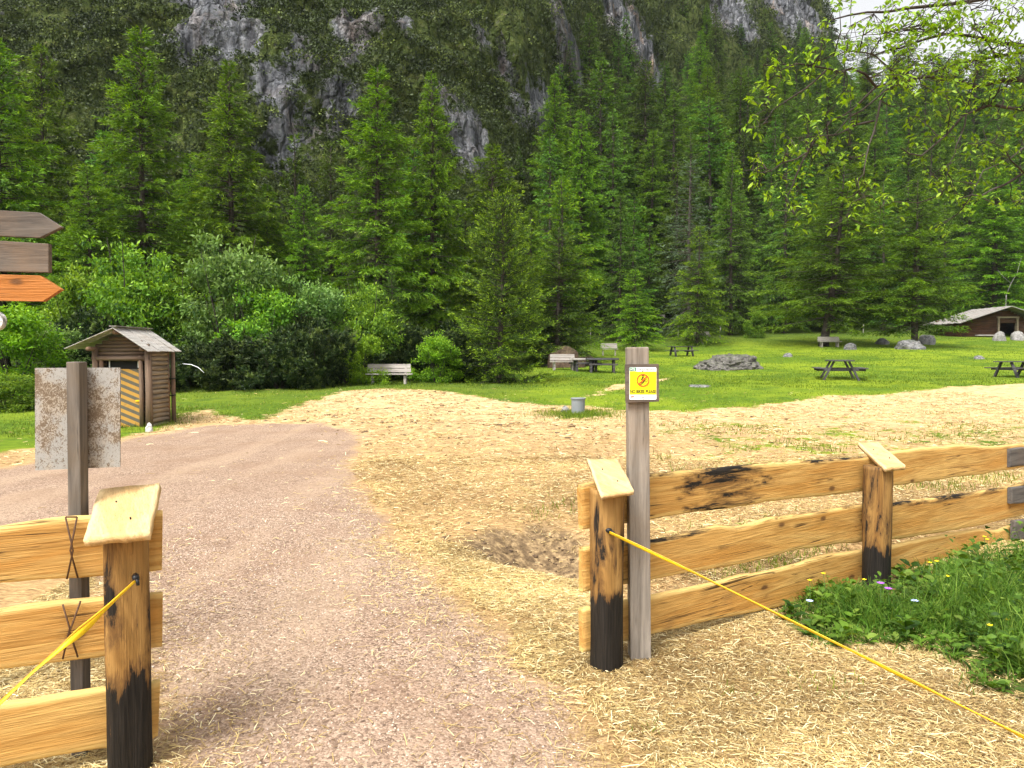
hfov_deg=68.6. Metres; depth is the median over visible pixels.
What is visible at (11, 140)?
conifer tree
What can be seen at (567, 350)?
rock
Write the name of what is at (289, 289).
spruce tree
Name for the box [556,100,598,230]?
conifer tree
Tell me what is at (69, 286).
leafy shrub
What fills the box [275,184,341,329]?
larch tree
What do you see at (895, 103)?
conifer tree
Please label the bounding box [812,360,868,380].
picnic table
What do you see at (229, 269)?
leafy shrub
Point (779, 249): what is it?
conifer tree
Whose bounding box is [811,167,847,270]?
conifer tree
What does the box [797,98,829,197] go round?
conifer tree
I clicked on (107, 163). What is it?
conifer tree
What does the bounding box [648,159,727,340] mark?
larch tree
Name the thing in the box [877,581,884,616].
purple flower
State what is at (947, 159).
conifer tree
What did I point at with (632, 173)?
conifer tree
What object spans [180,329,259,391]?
dwarf pine shrub
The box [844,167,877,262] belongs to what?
conifer tree
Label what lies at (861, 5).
sky
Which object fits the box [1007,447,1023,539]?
old board fence
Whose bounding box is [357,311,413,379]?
dwarf pine shrub
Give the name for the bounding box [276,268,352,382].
leafy shrub
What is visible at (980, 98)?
conifer tree
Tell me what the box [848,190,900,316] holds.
conifer tree
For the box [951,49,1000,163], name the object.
conifer tree
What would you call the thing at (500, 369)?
spruce tree
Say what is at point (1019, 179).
conifer tree
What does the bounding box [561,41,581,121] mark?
conifer tree
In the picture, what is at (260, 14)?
mountain scrub
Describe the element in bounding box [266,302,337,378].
dwarf pine shrub
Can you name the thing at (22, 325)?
leafy shrub
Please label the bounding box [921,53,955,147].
conifer tree
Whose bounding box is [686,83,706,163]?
conifer tree
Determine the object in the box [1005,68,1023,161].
conifer tree
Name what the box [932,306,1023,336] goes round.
log hut
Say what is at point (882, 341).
rock
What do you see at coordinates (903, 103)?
conifer tree
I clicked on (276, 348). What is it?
dwarf pine shrub
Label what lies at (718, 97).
conifer tree
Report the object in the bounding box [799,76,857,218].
conifer tree
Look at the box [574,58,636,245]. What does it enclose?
conifer tree
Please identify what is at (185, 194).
larch tree
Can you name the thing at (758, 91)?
conifer tree
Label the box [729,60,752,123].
conifer tree
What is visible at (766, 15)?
conifer tree
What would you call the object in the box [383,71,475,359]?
larch tree
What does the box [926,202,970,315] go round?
conifer tree
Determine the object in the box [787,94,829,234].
conifer tree
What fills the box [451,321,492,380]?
leafy shrub
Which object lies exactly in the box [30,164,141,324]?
larch tree
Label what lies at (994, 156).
conifer tree
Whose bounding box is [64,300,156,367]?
dwarf pine shrub
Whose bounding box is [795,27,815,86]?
conifer tree
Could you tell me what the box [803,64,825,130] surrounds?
conifer tree
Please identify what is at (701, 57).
conifer tree
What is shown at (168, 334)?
leafy shrub
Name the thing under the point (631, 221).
conifer tree
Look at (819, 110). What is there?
conifer tree
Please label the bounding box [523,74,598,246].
conifer tree
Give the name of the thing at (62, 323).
dwarf pine shrub
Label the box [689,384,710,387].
flat stone
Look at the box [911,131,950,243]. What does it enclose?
conifer tree
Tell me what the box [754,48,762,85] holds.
conifer tree
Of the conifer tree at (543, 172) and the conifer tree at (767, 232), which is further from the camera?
the conifer tree at (767, 232)
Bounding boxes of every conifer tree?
[0,92,59,248]
[67,130,149,271]
[264,133,330,288]
[308,140,364,330]
[309,64,447,337]
[382,148,451,357]
[435,208,490,330]
[515,147,524,178]
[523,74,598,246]
[524,134,585,330]
[528,174,566,272]
[545,64,579,187]
[548,108,614,305]
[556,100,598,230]
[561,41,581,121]
[571,68,619,206]
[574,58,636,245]
[579,13,605,93]
[586,109,646,276]
[592,194,647,341]
[595,71,641,189]
[602,198,659,337]
[605,31,636,115]
[606,96,631,162]
[608,122,641,222]
[614,60,682,226]
[621,12,638,91]
[628,130,675,266]
[636,222,668,328]
[638,61,688,166]
[641,93,709,257]
[648,86,667,162]
[650,161,703,314]
[653,127,683,211]
[654,78,667,131]
[654,90,689,187]
[659,132,726,282]
[660,219,713,336]
[662,226,733,346]
[663,66,671,98]
[672,30,724,150]
[675,65,745,226]
[678,51,694,97]
[679,0,689,23]
[683,96,748,247]
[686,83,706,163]
[695,60,736,169]
[697,62,742,189]
[700,3,712,45]
[700,152,763,334]
[705,3,729,66]
[705,148,759,284]
[706,37,716,76]
[719,68,770,202]
[720,71,749,147]
[722,194,758,325]
[723,72,753,149]
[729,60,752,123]
[729,134,762,235]
[732,65,767,187]
[738,24,748,57]
[743,162,928,346]
[745,146,819,332]
[748,48,789,180]
[750,164,782,271]
[752,80,772,139]
[753,73,766,122]
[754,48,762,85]
[754,114,789,216]
[756,63,780,158]
[757,117,807,250]
[758,144,826,323]
[762,9,770,34]
[762,94,802,196]
[766,22,781,64]
[767,65,805,163]
[769,53,809,138]
[774,45,803,106]
[778,45,814,145]
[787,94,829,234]
[795,20,804,44]
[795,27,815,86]
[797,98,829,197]
[799,36,844,139]
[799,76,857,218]
[800,57,820,117]
[801,189,864,333]
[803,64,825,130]
[804,180,878,325]
[808,114,824,184]
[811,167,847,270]
[814,79,843,154]
[814,101,836,167]
[822,29,843,79]
[823,49,842,101]
[825,34,870,141]
[829,80,873,209]
[834,103,865,181]
[837,70,865,156]
[837,176,992,340]
[842,120,902,252]
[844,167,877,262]
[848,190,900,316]
[852,36,890,136]
[857,183,920,331]
[858,63,873,120]
[859,93,891,160]
[863,60,913,164]
[865,91,912,224]
[866,74,883,132]
[869,87,902,179]
[870,94,911,212]
[876,136,943,282]
[881,68,908,151]
[885,41,928,126]
[890,62,916,138]
[891,200,944,328]
[893,97,925,198]
[903,68,947,187]
[910,47,956,158]
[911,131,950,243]
[914,95,967,236]
[919,108,937,175]
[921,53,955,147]
[922,188,957,278]
[923,52,965,139]
[926,112,963,223]
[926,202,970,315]
[934,59,953,109]
[941,149,992,269]
[942,138,966,207]
[943,69,970,131]
[950,48,967,92]
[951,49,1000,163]
[951,110,975,193]
[956,115,981,179]
[959,129,1016,232]
[963,56,995,136]
[967,89,988,149]
[968,41,997,111]
[971,65,1009,175]
[971,125,1023,246]
[978,80,1018,173]
[979,117,1023,280]
[979,202,1023,308]
[989,75,1009,130]
[998,103,1023,195]
[999,140,1018,189]
[1000,86,1023,170]
[1002,63,1018,123]
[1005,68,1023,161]
[1008,47,1023,105]
[1009,49,1023,117]
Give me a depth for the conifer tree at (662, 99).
121.34 m
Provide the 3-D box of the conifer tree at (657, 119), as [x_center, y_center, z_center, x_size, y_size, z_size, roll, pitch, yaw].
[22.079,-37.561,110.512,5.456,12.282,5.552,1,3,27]
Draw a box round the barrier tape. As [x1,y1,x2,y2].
[0,580,135,704]
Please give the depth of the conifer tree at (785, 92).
115.59 m
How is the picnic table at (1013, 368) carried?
on the meadow ground at (230, 400)
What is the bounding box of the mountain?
[0,0,1023,360]
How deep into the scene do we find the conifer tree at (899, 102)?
122.13 m
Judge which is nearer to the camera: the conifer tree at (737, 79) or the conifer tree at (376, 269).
the conifer tree at (376, 269)
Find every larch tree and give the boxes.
[0,37,96,367]
[1,42,92,354]
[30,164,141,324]
[60,24,214,341]
[152,155,224,322]
[158,59,288,344]
[242,184,295,295]
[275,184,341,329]
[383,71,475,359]
[442,142,550,360]
[503,206,555,359]
[518,176,610,363]
[606,269,666,352]
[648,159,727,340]
[937,166,1023,317]
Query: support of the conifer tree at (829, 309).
on the meadow ground at (230, 400)
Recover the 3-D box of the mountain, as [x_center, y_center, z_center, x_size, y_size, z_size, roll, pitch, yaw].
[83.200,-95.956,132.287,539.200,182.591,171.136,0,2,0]
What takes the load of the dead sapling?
on the meadow ground at (230, 400)
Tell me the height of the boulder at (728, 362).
1.561 m
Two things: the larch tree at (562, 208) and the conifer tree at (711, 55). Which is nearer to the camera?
the larch tree at (562, 208)
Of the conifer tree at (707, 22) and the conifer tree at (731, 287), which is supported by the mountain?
the conifer tree at (707, 22)
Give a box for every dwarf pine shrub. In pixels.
[11,311,91,372]
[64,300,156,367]
[157,333,196,391]
[175,335,212,387]
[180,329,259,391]
[230,323,322,390]
[245,335,287,385]
[257,316,364,389]
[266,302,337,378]
[328,329,387,384]
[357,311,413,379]
[376,318,436,379]
[418,318,496,382]
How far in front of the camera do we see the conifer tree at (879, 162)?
94.08 m
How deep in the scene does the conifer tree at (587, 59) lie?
96.81 m
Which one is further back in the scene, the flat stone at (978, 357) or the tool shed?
the flat stone at (978, 357)
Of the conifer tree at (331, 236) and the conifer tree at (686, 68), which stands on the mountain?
the conifer tree at (686, 68)
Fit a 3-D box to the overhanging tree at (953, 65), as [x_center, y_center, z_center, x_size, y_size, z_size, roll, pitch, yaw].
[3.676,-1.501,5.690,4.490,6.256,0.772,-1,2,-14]
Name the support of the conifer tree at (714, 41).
on the mountain
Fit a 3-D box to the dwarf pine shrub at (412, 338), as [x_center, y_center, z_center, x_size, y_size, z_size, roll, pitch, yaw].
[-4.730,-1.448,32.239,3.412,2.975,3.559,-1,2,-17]
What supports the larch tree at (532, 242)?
on the meadow ground at (230, 400)
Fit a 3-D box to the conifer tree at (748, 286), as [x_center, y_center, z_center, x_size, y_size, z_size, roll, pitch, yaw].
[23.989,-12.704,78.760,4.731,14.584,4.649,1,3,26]
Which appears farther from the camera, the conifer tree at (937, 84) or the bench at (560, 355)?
the conifer tree at (937, 84)
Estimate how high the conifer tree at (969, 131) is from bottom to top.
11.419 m
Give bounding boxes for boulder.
[693,353,763,370]
[992,331,1006,340]
[1010,331,1023,340]
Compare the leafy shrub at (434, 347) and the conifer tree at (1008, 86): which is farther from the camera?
the conifer tree at (1008, 86)
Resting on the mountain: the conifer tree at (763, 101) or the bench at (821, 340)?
the conifer tree at (763, 101)
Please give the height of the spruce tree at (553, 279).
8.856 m
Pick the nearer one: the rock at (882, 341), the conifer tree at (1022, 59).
the rock at (882, 341)
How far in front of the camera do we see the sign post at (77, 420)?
3.05 m
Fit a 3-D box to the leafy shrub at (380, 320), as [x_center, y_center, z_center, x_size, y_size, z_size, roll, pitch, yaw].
[-5.860,-2.038,31.112,3.355,4.739,3.339,0,2,8]
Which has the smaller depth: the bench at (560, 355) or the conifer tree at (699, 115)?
the bench at (560, 355)
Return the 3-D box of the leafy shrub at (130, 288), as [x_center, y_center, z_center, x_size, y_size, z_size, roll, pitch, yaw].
[-15.093,-2.735,30.075,4.676,6.430,4.653,2,3,38]
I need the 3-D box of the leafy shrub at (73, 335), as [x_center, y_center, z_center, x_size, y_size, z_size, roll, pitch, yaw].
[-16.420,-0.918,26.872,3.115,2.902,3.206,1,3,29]
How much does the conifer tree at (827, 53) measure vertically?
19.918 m
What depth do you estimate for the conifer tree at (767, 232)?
87.80 m
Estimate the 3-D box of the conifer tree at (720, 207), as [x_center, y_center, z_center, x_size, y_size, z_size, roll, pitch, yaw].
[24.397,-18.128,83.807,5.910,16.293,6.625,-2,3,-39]
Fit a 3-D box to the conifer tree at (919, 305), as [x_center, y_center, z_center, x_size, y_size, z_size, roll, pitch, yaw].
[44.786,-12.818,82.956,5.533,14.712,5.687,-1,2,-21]
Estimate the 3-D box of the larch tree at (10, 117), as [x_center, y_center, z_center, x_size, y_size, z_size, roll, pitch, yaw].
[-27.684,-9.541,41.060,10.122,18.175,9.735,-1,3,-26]
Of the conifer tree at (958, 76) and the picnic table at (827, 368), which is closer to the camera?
the picnic table at (827, 368)
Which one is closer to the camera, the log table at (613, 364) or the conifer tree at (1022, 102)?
the log table at (613, 364)
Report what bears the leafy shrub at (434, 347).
on the meadow ground at (230, 400)
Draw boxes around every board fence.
[0,483,162,767]
[577,441,1023,672]
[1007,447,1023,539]
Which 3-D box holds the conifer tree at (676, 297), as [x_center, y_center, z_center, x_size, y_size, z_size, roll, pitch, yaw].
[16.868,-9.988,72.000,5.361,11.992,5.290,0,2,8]
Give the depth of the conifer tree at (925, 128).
114.59 m
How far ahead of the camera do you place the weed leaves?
4.45 m
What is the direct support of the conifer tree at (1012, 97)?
on the mountain
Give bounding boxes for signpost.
[0,210,63,329]
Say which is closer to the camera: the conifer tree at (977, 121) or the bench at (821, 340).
the bench at (821, 340)
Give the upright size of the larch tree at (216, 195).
17.740 m
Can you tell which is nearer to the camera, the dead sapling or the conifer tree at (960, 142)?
the dead sapling
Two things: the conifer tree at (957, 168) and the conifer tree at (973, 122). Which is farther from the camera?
the conifer tree at (973, 122)
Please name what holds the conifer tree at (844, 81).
on the mountain
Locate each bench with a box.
[365,364,412,383]
[550,354,573,369]
[600,343,616,355]
[817,337,841,346]
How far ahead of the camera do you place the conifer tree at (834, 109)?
123.88 m
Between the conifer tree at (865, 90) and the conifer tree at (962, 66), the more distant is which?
the conifer tree at (962, 66)
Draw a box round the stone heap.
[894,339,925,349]
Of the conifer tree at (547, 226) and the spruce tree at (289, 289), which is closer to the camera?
the spruce tree at (289, 289)
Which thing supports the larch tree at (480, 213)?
on the meadow ground at (230, 400)
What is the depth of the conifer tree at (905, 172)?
89.41 m
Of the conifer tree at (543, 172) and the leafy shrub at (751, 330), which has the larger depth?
the leafy shrub at (751, 330)
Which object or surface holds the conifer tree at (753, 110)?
on the mountain
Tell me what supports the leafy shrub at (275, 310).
on the meadow ground at (230, 400)
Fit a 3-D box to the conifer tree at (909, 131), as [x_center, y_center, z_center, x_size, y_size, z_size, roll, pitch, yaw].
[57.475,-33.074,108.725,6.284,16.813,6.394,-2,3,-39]
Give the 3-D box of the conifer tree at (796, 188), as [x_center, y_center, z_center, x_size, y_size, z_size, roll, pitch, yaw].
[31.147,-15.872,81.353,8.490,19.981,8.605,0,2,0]
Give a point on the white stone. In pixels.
(148, 428)
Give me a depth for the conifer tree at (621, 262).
65.90 m
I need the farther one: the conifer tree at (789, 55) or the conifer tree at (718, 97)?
the conifer tree at (789, 55)
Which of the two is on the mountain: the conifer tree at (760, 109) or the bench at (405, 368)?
the conifer tree at (760, 109)
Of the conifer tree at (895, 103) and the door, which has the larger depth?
the conifer tree at (895, 103)
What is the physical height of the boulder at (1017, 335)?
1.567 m
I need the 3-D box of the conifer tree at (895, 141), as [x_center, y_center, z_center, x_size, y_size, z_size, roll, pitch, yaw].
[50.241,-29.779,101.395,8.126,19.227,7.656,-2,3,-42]
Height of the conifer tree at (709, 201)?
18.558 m
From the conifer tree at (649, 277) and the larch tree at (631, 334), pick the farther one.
the conifer tree at (649, 277)
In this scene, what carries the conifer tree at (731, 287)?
on the meadow ground at (230, 400)
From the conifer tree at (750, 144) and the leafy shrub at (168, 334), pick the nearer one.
the leafy shrub at (168, 334)
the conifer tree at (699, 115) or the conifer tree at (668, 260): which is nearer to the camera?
the conifer tree at (668, 260)
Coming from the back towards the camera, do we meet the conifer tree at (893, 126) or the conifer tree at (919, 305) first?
the conifer tree at (893, 126)
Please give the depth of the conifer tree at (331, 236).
48.40 m
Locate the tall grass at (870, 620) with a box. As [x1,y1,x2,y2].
[779,534,1023,699]
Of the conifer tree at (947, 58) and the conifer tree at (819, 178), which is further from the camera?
the conifer tree at (947, 58)
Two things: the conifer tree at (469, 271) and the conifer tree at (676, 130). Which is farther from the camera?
the conifer tree at (676, 130)
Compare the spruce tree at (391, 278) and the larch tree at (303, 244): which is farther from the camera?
the larch tree at (303, 244)
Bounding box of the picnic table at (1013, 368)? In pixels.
[984,361,1023,377]
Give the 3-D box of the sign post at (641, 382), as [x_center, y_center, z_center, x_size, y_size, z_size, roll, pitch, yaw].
[0.688,0.724,4.056,0.180,1.846,0.134,0,2,0]
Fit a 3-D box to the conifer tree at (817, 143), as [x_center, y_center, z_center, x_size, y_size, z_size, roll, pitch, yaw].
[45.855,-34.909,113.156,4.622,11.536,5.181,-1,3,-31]
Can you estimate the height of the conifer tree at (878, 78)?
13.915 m
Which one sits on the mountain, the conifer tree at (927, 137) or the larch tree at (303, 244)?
the conifer tree at (927, 137)
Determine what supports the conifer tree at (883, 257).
on the meadow ground at (230, 400)
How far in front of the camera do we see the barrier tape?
2.61 m
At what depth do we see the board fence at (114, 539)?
2.90 m
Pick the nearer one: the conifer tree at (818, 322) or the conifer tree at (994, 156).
the conifer tree at (818, 322)
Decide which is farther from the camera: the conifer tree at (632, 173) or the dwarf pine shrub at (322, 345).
the conifer tree at (632, 173)
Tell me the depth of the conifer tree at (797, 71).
123.61 m
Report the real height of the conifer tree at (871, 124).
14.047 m
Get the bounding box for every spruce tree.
[274,266,299,319]
[380,271,408,378]
[436,186,563,383]
[506,222,605,366]
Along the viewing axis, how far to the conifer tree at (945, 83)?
149.56 m
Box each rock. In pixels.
[547,346,585,367]
[783,353,792,356]
[843,343,856,349]
[875,338,889,344]
[918,335,935,344]
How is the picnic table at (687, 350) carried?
on the meadow ground at (230, 400)
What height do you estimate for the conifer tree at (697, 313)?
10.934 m
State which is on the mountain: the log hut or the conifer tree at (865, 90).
the conifer tree at (865, 90)
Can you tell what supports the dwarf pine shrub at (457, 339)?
on the meadow ground at (230, 400)
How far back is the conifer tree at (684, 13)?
139.66 m
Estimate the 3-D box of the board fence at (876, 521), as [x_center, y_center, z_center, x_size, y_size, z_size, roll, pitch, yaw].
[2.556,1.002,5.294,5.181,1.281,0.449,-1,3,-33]
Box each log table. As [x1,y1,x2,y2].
[569,358,601,371]
[586,358,618,372]
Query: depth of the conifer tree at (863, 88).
145.81 m
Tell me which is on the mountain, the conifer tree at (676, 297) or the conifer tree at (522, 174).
the conifer tree at (522, 174)
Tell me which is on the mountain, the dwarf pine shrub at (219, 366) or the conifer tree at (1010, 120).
the conifer tree at (1010, 120)
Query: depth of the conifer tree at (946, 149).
100.73 m
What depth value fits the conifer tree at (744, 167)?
93.94 m
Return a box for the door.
[121,369,138,426]
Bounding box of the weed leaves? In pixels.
[777,521,1023,698]
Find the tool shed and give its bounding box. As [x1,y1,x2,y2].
[64,326,181,426]
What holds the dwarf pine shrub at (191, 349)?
on the meadow ground at (230, 400)
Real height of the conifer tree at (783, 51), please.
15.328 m
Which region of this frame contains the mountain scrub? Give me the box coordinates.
[0,0,840,323]
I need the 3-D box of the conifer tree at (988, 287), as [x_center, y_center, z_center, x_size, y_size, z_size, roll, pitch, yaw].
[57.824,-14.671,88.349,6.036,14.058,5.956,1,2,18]
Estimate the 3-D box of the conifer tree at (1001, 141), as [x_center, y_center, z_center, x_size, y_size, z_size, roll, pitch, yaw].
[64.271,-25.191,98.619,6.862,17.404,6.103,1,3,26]
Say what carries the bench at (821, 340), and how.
on the meadow ground at (230, 400)
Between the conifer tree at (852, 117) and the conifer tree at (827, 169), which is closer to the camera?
the conifer tree at (827, 169)
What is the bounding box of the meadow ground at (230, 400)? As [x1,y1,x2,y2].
[0,324,1023,696]
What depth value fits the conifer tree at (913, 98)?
143.10 m
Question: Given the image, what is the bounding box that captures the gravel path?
[0,421,601,767]
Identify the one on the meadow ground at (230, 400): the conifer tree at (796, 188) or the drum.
the drum
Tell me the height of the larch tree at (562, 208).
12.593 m
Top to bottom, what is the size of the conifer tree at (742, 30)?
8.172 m
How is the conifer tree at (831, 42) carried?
on the mountain
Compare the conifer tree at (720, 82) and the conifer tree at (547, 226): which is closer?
the conifer tree at (547, 226)
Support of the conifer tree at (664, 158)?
on the mountain
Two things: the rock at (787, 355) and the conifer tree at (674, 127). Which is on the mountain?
the conifer tree at (674, 127)
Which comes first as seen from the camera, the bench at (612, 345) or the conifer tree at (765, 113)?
the bench at (612, 345)
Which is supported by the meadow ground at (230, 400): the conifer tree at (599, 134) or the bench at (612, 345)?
the bench at (612, 345)
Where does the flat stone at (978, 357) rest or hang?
on the meadow ground at (230, 400)
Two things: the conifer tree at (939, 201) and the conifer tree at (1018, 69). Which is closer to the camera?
the conifer tree at (939, 201)
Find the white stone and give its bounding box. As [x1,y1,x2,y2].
[145,423,152,431]
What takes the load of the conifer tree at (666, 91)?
on the mountain
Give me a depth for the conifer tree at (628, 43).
112.21 m
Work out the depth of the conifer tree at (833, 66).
148.60 m
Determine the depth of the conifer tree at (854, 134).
103.88 m
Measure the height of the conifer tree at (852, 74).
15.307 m
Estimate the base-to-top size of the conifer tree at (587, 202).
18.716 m
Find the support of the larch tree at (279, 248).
on the meadow ground at (230, 400)
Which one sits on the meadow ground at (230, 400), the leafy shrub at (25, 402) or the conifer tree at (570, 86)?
the leafy shrub at (25, 402)
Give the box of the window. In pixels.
[107,361,138,368]
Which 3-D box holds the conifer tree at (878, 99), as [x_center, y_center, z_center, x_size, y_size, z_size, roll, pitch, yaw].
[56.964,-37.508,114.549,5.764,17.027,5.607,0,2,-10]
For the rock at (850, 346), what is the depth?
56.66 m
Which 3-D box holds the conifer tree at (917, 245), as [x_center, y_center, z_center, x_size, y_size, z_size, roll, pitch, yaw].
[30.820,-9.183,58.168,10.288,13.664,10.310,-1,2,-17]
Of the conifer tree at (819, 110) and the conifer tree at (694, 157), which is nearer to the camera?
the conifer tree at (694, 157)
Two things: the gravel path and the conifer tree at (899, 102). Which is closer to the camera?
the gravel path
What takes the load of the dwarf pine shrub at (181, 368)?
on the meadow ground at (230, 400)
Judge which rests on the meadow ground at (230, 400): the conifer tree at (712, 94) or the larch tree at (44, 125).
the larch tree at (44, 125)
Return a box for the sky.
[823,0,1023,92]
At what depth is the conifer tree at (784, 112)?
103.75 m
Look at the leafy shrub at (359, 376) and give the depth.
28.90 m
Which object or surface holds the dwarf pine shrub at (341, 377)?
on the meadow ground at (230, 400)
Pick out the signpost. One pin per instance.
(25, 257)
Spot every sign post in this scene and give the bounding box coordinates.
[35,362,120,757]
[625,347,658,659]
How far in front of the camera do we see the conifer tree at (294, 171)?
46.49 m
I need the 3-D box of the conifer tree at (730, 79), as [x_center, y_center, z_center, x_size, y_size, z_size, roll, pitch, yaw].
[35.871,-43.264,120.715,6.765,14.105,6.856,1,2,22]
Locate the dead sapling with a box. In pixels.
[1000,260,1020,305]
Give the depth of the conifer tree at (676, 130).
98.21 m
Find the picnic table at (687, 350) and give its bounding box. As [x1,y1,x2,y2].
[665,346,698,356]
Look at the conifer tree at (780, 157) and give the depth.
92.86 m
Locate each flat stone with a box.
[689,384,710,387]
[973,355,984,358]
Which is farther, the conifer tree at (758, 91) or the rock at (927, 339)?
the conifer tree at (758, 91)
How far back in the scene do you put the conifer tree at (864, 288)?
81.14 m
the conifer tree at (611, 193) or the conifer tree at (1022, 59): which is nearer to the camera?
the conifer tree at (611, 193)
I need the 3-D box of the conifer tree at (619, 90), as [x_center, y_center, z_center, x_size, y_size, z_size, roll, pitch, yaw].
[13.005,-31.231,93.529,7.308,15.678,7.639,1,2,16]
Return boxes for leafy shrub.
[0,301,73,398]
[0,371,34,412]
[7,322,91,379]
[35,260,121,355]
[74,231,198,360]
[139,270,215,345]
[167,222,288,346]
[209,277,304,387]
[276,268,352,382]
[334,276,411,382]
[340,326,391,384]
[407,329,465,383]
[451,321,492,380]
[741,309,767,337]
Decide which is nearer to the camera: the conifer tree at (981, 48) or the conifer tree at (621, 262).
the conifer tree at (621, 262)
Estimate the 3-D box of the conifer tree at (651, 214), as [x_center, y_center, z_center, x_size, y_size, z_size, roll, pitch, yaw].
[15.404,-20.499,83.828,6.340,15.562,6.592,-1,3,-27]
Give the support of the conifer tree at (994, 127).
on the mountain
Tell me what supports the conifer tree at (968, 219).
on the mountain
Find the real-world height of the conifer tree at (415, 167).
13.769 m
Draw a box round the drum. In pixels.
[571,397,585,412]
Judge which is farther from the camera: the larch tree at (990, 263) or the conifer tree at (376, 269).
the larch tree at (990, 263)
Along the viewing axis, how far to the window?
17.28 m
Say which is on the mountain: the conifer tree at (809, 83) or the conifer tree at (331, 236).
the conifer tree at (809, 83)
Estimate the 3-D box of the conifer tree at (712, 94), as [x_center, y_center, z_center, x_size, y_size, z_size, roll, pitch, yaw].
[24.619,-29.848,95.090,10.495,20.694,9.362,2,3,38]
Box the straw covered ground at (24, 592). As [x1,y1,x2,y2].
[0,378,1023,767]
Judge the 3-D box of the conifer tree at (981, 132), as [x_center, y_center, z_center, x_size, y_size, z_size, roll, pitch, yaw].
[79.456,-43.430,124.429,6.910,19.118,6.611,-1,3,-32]
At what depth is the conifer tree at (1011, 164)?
108.31 m
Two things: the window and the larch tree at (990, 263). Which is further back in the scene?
the larch tree at (990, 263)
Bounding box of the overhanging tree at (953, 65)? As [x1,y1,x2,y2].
[735,0,1023,237]
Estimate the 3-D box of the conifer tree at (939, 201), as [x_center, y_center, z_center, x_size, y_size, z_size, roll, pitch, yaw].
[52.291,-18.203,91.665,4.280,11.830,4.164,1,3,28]
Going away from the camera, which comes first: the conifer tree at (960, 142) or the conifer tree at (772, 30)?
the conifer tree at (960, 142)
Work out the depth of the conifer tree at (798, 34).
155.31 m
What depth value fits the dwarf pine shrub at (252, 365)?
27.43 m
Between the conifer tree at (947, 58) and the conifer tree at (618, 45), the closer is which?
the conifer tree at (618, 45)
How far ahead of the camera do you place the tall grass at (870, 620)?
4.54 m
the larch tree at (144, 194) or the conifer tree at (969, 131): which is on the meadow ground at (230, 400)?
the larch tree at (144, 194)
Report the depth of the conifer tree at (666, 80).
127.14 m
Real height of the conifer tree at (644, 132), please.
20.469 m
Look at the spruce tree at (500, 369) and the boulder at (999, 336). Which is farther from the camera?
the boulder at (999, 336)
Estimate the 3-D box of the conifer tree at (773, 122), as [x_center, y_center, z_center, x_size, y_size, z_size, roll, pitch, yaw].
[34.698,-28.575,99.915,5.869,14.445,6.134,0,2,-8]
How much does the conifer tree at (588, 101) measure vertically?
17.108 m
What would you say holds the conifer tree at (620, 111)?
on the mountain
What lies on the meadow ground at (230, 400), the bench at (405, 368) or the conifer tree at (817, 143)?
the bench at (405, 368)
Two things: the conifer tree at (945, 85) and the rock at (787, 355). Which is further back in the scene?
the conifer tree at (945, 85)
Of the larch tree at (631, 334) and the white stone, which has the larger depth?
the larch tree at (631, 334)
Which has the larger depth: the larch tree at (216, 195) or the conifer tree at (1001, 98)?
the conifer tree at (1001, 98)
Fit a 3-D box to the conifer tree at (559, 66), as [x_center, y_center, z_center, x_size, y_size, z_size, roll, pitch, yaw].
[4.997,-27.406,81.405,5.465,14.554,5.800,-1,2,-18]

